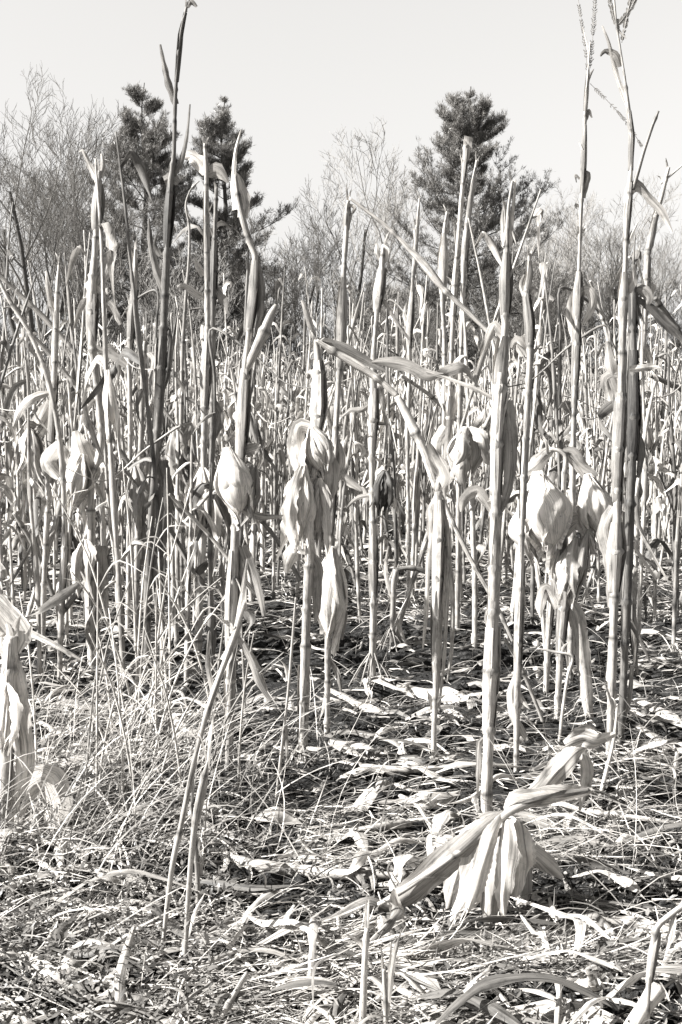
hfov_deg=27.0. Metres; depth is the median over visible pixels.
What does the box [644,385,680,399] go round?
leaf
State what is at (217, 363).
corn stalk
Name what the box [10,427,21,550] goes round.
corn stalk
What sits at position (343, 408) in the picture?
corn stalk
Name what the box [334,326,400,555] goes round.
corn stalk
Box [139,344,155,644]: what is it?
corn stalk
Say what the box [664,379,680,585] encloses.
corn stalk
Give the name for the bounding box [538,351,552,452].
corn stalk
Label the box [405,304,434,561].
corn stalk
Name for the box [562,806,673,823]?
fallen cane
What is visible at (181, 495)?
corn stalk
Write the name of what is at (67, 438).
corn stalk
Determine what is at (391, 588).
corn stalk
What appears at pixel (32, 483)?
corn stalk
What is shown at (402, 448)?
corn stalk
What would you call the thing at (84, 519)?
corn stalk
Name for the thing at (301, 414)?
corn stalk
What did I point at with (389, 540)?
corn stalk
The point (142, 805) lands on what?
dry grass
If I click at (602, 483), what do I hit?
corn stalk
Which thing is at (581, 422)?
corn stalk
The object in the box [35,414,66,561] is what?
corn stalk
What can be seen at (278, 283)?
corn stalk
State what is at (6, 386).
corn stalk
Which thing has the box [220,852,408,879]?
fallen cane
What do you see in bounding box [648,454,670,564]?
corn stalk
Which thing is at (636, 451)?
corn stalk
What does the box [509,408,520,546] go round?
corn stalk
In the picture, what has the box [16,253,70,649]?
corn stalk
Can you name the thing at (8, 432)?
corn stalk
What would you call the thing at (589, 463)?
corn stalk
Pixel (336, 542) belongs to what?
corn stalk
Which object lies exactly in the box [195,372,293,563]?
corn stalk
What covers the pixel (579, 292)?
corn stalk
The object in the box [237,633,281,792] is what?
weed stem
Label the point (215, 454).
corn stalk
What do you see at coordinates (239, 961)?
fallen leaf
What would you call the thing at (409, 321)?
corn stalk
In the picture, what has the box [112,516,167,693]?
weed stem
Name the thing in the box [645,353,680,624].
corn stalk
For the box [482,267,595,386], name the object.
pine tree
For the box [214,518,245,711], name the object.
weed stem
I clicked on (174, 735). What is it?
weed stem
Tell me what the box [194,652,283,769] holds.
weed stem
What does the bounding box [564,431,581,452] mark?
corn stalk
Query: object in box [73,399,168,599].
corn stalk
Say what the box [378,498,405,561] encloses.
corn stalk
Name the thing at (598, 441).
corn stalk
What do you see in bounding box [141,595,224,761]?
weed stem
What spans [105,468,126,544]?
corn stalk
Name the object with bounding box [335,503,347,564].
corn stalk
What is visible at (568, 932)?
fallen cane
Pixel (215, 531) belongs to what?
corn stalk
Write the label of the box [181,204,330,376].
bare tree
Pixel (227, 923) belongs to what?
fallen leaf
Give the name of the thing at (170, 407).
corn stalk
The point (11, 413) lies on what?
corn stalk
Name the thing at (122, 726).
weed stem
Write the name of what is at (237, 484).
corn stalk
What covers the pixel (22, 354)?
corn stalk
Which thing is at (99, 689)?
weed stem
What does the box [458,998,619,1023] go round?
fallen leaf
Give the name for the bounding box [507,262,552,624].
corn stalk
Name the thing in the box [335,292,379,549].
corn stalk
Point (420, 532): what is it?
corn stalk
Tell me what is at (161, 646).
weed stem
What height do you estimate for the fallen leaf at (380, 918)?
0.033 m
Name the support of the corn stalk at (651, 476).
on the field ground at (394, 693)
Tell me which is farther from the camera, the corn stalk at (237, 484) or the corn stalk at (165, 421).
the corn stalk at (165, 421)
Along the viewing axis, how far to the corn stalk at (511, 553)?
9.41 m
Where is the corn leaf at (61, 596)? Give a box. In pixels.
[25,583,79,617]
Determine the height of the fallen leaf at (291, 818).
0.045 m
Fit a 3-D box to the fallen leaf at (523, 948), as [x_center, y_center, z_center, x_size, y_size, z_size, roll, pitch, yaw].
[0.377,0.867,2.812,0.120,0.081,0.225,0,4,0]
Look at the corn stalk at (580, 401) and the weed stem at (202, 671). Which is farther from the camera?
the corn stalk at (580, 401)
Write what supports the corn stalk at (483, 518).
on the field ground at (394, 693)
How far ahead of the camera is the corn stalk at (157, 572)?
8.67 m
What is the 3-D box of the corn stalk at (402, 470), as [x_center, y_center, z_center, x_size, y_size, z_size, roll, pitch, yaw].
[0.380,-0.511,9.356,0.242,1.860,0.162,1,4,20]
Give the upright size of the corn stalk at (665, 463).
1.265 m
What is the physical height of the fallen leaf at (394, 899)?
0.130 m
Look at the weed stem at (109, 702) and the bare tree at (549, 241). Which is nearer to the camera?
the weed stem at (109, 702)
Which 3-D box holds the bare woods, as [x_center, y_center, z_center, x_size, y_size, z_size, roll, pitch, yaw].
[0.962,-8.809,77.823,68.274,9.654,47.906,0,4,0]
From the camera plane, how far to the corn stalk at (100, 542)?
8.66 m
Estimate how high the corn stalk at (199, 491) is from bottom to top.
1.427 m
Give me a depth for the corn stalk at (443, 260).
7.67 m
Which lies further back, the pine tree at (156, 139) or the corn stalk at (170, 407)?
the pine tree at (156, 139)
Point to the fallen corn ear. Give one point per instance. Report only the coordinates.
(472, 864)
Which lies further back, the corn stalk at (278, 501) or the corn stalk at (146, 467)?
the corn stalk at (278, 501)
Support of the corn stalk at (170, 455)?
on the field ground at (394, 693)
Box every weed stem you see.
[1,592,59,764]
[50,483,134,724]
[50,661,113,775]
[62,560,145,812]
[64,571,135,719]
[65,640,102,789]
[69,672,126,783]
[73,633,137,816]
[86,608,164,807]
[89,582,137,752]
[91,611,119,748]
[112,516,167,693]
[113,651,198,754]
[116,460,167,706]
[121,588,157,747]
[122,570,221,720]
[126,619,185,741]
[132,629,189,756]
[136,498,188,738]
[139,578,167,719]
[141,468,171,736]
[141,548,194,750]
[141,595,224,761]
[142,487,191,734]
[143,626,201,754]
[145,637,197,799]
[151,653,218,795]
[157,575,245,749]
[158,552,195,713]
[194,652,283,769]
[195,537,245,731]
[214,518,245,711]
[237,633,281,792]
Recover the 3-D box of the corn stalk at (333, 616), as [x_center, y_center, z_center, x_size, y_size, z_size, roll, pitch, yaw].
[0.216,-0.148,4.612,0.626,1.819,0.092,0,4,0]
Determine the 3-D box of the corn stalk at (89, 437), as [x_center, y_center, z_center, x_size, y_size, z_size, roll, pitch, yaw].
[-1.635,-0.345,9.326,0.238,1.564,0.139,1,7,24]
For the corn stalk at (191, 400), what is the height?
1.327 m
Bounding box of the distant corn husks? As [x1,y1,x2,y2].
[0,373,679,485]
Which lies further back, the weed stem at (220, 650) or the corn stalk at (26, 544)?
the corn stalk at (26, 544)
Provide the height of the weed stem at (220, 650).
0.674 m
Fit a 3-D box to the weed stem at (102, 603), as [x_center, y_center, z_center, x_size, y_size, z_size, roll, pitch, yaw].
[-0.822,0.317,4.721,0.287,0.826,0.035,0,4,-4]
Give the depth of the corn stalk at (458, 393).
6.79 m
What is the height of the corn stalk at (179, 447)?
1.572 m
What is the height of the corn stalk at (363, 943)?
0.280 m
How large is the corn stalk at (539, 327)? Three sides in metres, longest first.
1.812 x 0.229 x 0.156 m
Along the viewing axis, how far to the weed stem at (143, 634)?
4.65 m
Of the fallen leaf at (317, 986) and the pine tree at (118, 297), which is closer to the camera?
the fallen leaf at (317, 986)
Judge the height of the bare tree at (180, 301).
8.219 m
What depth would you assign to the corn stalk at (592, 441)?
7.83 m
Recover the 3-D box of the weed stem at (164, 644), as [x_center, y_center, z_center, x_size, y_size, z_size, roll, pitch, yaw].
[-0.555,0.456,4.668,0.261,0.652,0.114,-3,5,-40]
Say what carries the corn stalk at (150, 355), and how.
on the field ground at (394, 693)
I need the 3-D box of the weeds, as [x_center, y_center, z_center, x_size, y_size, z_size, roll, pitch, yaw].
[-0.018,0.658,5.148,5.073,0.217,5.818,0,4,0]
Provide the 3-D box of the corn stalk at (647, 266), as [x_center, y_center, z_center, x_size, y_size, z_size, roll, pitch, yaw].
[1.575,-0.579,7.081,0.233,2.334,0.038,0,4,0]
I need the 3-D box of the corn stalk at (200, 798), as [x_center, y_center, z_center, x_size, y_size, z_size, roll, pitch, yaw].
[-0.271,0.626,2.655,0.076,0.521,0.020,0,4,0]
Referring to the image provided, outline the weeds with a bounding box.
[0,592,681,1023]
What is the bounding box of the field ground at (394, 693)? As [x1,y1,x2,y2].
[0,467,681,1023]
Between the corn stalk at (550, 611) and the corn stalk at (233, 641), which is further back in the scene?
the corn stalk at (550, 611)
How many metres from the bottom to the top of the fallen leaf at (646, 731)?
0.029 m
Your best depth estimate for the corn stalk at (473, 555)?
6.32 m
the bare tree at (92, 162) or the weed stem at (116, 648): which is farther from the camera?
the bare tree at (92, 162)
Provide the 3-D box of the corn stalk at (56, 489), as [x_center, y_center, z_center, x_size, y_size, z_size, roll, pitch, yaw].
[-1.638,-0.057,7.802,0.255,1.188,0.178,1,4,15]
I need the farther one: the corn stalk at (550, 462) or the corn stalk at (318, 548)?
the corn stalk at (550, 462)
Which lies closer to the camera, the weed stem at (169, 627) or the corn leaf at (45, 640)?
the weed stem at (169, 627)
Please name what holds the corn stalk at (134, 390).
on the field ground at (394, 693)
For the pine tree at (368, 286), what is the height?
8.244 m
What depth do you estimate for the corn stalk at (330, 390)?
10.11 m
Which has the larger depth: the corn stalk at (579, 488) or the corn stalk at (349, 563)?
the corn stalk at (579, 488)
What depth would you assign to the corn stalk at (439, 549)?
4.25 m
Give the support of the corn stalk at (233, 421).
on the field ground at (394, 693)
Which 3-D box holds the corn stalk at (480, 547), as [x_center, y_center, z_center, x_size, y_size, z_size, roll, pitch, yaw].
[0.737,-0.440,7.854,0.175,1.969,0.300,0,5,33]
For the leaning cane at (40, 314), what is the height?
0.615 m
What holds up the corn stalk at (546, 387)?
on the field ground at (394, 693)
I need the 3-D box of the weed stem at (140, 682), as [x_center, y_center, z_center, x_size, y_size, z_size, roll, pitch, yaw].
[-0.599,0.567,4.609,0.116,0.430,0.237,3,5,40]
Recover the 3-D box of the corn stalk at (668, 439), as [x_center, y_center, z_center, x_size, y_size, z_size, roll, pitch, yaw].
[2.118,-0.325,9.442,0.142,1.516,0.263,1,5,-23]
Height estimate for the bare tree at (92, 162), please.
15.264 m
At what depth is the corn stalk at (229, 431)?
7.87 m
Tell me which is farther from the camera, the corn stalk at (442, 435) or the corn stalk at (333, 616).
the corn stalk at (442, 435)
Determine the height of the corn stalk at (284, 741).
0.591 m
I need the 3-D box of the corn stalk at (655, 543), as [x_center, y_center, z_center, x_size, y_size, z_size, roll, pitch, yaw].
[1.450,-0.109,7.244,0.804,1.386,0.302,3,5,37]
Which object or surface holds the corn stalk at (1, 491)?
on the field ground at (394, 693)
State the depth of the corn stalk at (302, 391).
9.26 m
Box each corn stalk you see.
[0,274,36,390]
[0,279,71,681]
[0,289,42,574]
[0,291,37,571]
[0,341,58,605]
[0,344,20,550]
[0,352,16,515]
[0,378,95,643]
[0,388,15,605]
[0,414,30,657]
[0,431,5,519]
[0,454,8,501]
[0,457,9,588]
[0,594,73,836]
[1,365,52,605]
[1,370,60,576]
[2,528,18,604]
[4,367,44,596]
[4,404,19,560]
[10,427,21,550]
[15,399,60,592]
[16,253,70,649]
[19,293,44,546]
[19,521,50,588]
[23,340,48,676]
[25,401,40,560]
[25,409,89,621]
[27,260,59,552]
[27,375,145,583]
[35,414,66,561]
[41,483,51,569]
[44,382,60,514]
[49,253,75,556]
[51,510,84,628]
[55,376,67,465]
[58,323,123,543]
[58,342,75,535]
[59,149,122,666]
[60,305,89,512]
[63,297,121,648]
[64,232,123,629]
[66,422,219,682]
[67,376,94,602]
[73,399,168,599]
[75,230,120,626]
[76,288,171,588]
[78,402,98,545]
[79,132,176,684]
[81,159,157,689]
[81,339,98,545]
[82,323,154,620]
[95,498,125,591]
[96,238,140,630]
[100,365,108,470]
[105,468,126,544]
[111,377,127,586]
[113,344,132,599]
[113,407,132,545]
[115,429,137,569]
[117,398,248,625]
[118,400,152,623]
[126,330,149,650]
[131,352,162,555]
[133,311,192,623]
[135,390,171,459]
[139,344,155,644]
[140,451,155,607]
[143,0,196,667]
[152,312,216,547]
[153,520,158,588]
[158,303,178,604]
[158,467,194,646]
[160,559,271,956]
[163,379,215,592]
[165,181,199,609]
[165,303,174,562]
[166,315,186,622]
[168,350,192,573]
[172,385,207,623]
[173,270,218,575]
[173,392,264,539]
[177,137,228,659]
[177,710,214,962]
[184,347,194,538]
[188,327,310,680]
[189,776,206,928]
[193,365,234,600]
[193,377,229,469]
[195,331,223,547]
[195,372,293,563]
[206,181,227,618]
[213,513,247,624]
[214,130,282,772]
[214,346,241,586]
[215,347,233,571]
[215,354,242,565]
[215,365,234,547]
[219,311,280,644]
[220,356,253,600]
[222,250,267,691]
[232,325,277,562]
[232,364,253,562]
[251,355,274,573]
[254,348,286,598]
[255,478,265,560]
[256,379,292,550]
[267,535,278,563]
[271,368,293,588]
[274,597,296,805]
[275,268,302,536]
[275,300,513,763]
[276,301,312,600]
[276,453,291,574]
[277,423,296,580]
[280,282,364,561]
[286,281,307,417]
[290,313,324,575]
[300,337,308,563]
[302,538,347,602]
[309,288,332,560]
[318,184,496,735]
[321,515,367,591]
[327,285,355,550]
[327,331,391,576]
[328,325,385,622]
[332,336,365,482]
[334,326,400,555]
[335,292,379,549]
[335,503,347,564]
[337,448,368,570]
[341,302,426,562]
[342,232,409,689]
[346,900,369,1020]
[349,316,394,553]
[358,410,384,554]
[363,298,447,588]
[366,414,404,592]
[368,300,410,572]
[375,440,387,553]
[377,546,431,651]
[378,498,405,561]
[380,932,400,1023]
[381,292,410,571]
[384,189,543,641]
[387,409,405,551]
[397,324,410,559]
[402,190,420,610]
[402,275,437,604]
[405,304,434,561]
[405,352,441,573]
[415,276,435,491]
[415,348,437,587]
[416,393,466,604]
[418,285,450,552]
[419,304,441,493]
[420,482,455,560]
[422,443,454,762]
[431,136,472,627]
[431,380,455,526]
[437,205,450,604]
[445,151,480,631]
[446,169,519,812]
[451,282,477,648]
[452,422,467,547]
[455,356,474,587]
[461,476,478,550]
[463,321,486,604]
[464,339,491,562]
[464,365,517,518]
[466,243,513,572]
[468,218,555,683]
[475,481,489,529]
[480,303,498,562]
[483,397,489,551]
[488,324,674,676]
[500,317,532,582]
[501,333,517,587]
[501,503,513,571]
[502,477,515,562]
[506,268,548,621]
[507,243,540,771]
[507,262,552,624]
[508,435,656,719]
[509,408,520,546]
[513,396,520,499]
[513,501,535,591]
[530,319,562,565]
[530,375,596,473]
[532,286,664,624]
[536,369,567,584]
[537,250,578,641]
[537,636,573,741]
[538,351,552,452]
[543,545,555,692]
[544,343,562,466]
[545,402,564,603]
[555,395,599,461]
[562,352,680,620]
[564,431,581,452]
[565,0,642,683]
[566,352,590,545]
[566,477,590,572]
[575,484,578,510]
[578,390,681,603]
[579,383,600,602]
[584,333,602,561]
[586,245,652,586]
[588,403,598,478]
[590,401,611,572]
[595,368,610,493]
[596,0,672,767]
[597,235,648,653]
[597,381,656,680]
[598,678,623,794]
[599,469,611,496]
[618,264,681,742]
[621,309,658,521]
[629,298,666,647]
[632,159,681,608]
[639,327,660,549]
[639,396,654,548]
[640,452,660,541]
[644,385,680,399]
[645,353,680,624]
[645,358,681,653]
[645,901,681,1023]
[648,423,681,587]
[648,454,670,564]
[651,348,673,567]
[663,391,671,549]
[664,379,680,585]
[674,405,681,445]
[678,393,681,562]
[679,510,681,561]
[679,590,681,611]
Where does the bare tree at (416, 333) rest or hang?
on the field ground at (394, 693)
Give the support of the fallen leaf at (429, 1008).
on the field ground at (394, 693)
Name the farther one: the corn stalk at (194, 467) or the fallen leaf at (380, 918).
the corn stalk at (194, 467)
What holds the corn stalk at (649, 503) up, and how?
on the field ground at (394, 693)
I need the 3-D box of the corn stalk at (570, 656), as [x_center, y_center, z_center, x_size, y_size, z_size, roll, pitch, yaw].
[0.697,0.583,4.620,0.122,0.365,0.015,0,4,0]
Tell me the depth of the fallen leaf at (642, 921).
2.99 m
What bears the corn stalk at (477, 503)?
on the field ground at (394, 693)
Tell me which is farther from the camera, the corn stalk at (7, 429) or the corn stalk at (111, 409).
the corn stalk at (7, 429)
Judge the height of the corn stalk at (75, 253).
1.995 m
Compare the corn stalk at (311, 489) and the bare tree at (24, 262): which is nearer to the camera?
the corn stalk at (311, 489)
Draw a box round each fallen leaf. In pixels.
[0,946,112,990]
[0,993,26,1023]
[61,957,87,972]
[85,862,157,889]
[172,717,196,736]
[194,803,219,813]
[194,921,248,956]
[217,951,301,969]
[255,806,307,824]
[256,976,347,995]
[279,928,335,939]
[284,848,370,869]
[325,920,377,968]
[328,739,383,757]
[330,688,387,713]
[345,850,372,874]
[352,787,377,812]
[377,915,445,1003]
[386,910,422,948]
[389,889,404,924]
[396,682,468,703]
[398,790,460,808]
[405,1001,460,1020]
[411,947,476,967]
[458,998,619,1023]
[501,946,530,963]
[551,916,681,944]
[566,967,633,991]
[583,916,625,932]
[629,718,681,752]
[632,698,681,721]
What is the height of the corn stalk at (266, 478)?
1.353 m
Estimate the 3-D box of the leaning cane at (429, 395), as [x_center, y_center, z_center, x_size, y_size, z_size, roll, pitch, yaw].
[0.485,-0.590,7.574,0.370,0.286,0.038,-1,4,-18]
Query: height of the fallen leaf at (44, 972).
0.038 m
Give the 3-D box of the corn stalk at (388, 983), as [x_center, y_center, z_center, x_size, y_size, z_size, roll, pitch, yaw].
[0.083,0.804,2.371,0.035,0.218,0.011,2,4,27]
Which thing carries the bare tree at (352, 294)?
on the field ground at (394, 693)
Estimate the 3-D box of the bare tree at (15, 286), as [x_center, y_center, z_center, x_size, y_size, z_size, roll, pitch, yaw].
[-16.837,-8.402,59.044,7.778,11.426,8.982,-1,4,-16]
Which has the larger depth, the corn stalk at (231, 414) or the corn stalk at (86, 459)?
the corn stalk at (231, 414)
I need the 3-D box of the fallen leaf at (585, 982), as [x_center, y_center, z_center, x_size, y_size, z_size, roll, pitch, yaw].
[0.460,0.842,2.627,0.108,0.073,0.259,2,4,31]
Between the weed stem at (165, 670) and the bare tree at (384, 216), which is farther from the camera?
the bare tree at (384, 216)
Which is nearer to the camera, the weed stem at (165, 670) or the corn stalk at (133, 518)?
the weed stem at (165, 670)
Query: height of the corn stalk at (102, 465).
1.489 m
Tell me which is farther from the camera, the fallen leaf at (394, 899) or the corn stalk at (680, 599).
the corn stalk at (680, 599)
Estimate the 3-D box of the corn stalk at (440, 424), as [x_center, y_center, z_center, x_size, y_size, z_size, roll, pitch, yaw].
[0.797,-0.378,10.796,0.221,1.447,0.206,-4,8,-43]
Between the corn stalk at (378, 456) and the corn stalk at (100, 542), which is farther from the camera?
the corn stalk at (378, 456)
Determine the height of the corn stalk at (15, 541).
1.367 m
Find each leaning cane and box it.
[0,274,91,374]
[12,316,86,398]
[13,512,54,596]
[51,546,111,626]
[105,432,196,582]
[168,493,255,596]
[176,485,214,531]
[243,638,272,706]
[259,520,302,581]
[400,374,464,425]
[482,375,511,429]
[504,637,544,721]
[589,280,614,358]
[649,373,680,391]
[653,296,681,343]
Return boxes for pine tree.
[33,274,140,385]
[39,81,244,384]
[140,267,238,365]
[151,96,308,387]
[298,86,612,385]
[317,280,429,372]
[368,282,480,381]
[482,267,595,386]
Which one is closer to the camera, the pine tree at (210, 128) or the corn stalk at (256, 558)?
the corn stalk at (256, 558)
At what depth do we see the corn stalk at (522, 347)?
4.10 m
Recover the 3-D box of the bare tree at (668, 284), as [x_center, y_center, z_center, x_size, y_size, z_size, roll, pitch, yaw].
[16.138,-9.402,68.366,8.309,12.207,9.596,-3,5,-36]
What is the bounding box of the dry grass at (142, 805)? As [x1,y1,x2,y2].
[0,547,681,1023]
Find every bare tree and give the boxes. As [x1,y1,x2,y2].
[0,64,187,383]
[0,95,164,377]
[0,105,149,359]
[0,250,21,331]
[79,227,289,379]
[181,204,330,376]
[190,174,355,403]
[277,242,458,378]
[292,115,458,335]
[352,266,473,376]
[447,202,604,377]
[449,238,592,389]
[489,181,616,330]
[498,202,669,370]
[532,172,681,376]
[550,204,681,382]
[583,227,681,370]
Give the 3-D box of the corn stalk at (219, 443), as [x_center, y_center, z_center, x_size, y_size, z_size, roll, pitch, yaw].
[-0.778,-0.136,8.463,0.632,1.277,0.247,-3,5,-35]
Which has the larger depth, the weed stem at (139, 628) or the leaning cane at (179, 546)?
the leaning cane at (179, 546)
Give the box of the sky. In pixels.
[0,0,681,382]
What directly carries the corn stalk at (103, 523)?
on the field ground at (394, 693)
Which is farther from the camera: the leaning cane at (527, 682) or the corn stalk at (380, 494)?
the corn stalk at (380, 494)
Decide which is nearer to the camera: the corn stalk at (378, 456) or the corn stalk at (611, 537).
the corn stalk at (611, 537)
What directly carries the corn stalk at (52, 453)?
on the field ground at (394, 693)
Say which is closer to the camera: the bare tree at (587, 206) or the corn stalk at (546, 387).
the corn stalk at (546, 387)
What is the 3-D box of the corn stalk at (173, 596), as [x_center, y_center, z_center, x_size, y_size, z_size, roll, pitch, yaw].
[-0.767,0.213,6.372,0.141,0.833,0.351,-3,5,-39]
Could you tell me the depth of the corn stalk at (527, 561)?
8.56 m
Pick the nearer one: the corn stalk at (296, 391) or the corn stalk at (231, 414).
the corn stalk at (231, 414)
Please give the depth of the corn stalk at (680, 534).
9.40 m
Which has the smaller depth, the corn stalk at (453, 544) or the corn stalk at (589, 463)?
the corn stalk at (453, 544)
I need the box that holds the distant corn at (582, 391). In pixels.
[0,202,681,542]
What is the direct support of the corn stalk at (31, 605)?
on the field ground at (394, 693)
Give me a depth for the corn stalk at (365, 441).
8.52 m
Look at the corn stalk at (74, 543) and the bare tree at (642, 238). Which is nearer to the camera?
the corn stalk at (74, 543)
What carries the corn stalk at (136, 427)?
on the field ground at (394, 693)
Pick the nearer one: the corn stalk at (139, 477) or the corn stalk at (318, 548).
the corn stalk at (139, 477)
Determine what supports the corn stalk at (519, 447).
on the field ground at (394, 693)
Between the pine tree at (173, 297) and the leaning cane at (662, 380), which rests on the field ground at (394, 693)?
the pine tree at (173, 297)
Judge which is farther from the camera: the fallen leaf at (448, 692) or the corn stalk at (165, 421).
the corn stalk at (165, 421)
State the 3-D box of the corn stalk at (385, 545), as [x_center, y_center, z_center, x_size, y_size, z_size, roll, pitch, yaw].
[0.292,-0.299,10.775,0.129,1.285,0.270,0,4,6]
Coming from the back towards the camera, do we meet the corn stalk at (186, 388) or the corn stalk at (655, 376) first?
the corn stalk at (186, 388)
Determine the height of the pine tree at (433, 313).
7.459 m
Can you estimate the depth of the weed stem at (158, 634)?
4.70 m
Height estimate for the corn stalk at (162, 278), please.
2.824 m
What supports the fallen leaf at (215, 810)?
on the field ground at (394, 693)
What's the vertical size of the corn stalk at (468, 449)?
1.718 m
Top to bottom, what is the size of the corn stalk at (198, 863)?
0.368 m
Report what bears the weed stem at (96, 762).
on the field ground at (394, 693)
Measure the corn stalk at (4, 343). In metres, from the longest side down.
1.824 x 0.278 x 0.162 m
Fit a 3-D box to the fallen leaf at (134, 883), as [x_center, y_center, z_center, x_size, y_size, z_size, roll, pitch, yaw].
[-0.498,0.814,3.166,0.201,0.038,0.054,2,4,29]
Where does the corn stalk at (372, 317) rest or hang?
on the field ground at (394, 693)
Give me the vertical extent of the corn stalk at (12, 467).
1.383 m
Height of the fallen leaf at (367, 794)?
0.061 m
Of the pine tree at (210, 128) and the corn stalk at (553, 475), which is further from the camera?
the pine tree at (210, 128)
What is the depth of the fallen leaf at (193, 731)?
4.71 m
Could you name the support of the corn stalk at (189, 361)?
on the field ground at (394, 693)
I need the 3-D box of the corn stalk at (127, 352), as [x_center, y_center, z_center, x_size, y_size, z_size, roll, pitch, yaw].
[-0.815,-0.372,5.561,0.354,2.163,0.210,2,4,25]
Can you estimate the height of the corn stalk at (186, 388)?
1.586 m
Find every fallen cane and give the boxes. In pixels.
[219,971,248,1022]
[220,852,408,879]
[338,760,436,774]
[350,814,460,832]
[385,963,492,1016]
[521,930,622,941]
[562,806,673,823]
[624,982,665,1023]
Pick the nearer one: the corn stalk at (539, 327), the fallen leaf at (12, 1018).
the fallen leaf at (12, 1018)
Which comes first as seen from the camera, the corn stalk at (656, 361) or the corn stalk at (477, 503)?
the corn stalk at (477, 503)
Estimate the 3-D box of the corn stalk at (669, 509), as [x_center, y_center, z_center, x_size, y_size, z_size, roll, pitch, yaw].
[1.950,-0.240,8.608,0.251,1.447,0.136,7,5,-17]
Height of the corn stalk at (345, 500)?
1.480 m
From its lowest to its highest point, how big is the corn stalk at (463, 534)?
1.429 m
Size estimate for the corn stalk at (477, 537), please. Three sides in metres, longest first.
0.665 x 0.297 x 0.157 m
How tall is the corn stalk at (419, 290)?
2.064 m
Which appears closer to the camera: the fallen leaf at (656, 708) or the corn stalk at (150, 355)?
the fallen leaf at (656, 708)
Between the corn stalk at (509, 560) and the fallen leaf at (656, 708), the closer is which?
the fallen leaf at (656, 708)
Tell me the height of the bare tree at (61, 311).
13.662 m
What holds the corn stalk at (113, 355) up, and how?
on the field ground at (394, 693)
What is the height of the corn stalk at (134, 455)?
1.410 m
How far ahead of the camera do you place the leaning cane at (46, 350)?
7.78 m
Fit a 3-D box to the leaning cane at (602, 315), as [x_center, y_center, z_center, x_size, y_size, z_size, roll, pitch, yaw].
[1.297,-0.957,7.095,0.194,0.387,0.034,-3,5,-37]
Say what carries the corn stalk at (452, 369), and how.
on the field ground at (394, 693)
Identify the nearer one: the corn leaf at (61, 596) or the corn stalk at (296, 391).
the corn leaf at (61, 596)
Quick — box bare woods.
[0,236,681,402]
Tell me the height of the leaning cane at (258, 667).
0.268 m
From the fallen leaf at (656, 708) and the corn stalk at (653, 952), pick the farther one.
the fallen leaf at (656, 708)
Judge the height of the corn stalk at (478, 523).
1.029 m
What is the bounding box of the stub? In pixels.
[100,925,135,1021]
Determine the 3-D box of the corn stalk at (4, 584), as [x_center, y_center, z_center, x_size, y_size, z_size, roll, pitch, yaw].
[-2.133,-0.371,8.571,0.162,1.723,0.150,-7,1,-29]
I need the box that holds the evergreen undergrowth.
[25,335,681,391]
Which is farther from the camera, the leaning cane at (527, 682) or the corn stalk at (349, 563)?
the corn stalk at (349, 563)
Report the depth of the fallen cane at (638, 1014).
2.38 m
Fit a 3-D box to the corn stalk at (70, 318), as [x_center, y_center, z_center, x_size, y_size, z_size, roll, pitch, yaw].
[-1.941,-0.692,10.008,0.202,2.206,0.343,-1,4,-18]
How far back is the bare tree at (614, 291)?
60.88 m
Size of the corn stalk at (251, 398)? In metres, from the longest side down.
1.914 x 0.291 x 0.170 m
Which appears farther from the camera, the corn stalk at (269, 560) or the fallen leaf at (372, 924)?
the corn stalk at (269, 560)
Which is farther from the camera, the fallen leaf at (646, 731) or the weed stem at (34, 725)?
the fallen leaf at (646, 731)
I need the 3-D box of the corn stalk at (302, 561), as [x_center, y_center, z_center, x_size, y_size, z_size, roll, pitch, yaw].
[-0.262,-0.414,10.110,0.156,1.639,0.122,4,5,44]
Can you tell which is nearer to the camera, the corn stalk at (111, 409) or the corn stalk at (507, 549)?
the corn stalk at (111, 409)
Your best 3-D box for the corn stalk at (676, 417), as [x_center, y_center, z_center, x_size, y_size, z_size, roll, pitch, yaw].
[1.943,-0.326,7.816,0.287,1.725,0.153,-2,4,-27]
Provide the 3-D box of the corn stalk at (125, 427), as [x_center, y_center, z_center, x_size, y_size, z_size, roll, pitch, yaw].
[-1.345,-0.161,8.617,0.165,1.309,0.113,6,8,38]
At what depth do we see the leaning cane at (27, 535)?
6.90 m
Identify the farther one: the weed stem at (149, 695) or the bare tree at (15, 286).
the bare tree at (15, 286)
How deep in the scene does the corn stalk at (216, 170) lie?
6.12 m
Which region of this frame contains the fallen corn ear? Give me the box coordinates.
[369,724,615,929]
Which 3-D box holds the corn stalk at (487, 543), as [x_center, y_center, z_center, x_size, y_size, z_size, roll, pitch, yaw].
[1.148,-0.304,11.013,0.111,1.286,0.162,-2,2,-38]
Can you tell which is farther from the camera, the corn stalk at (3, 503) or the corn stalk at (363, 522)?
the corn stalk at (363, 522)
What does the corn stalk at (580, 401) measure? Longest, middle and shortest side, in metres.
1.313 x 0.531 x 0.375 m
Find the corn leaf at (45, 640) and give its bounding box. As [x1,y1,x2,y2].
[31,630,84,661]
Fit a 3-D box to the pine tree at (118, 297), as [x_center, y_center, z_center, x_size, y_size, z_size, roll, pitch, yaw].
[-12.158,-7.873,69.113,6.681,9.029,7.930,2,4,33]
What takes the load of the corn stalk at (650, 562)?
on the field ground at (394, 693)

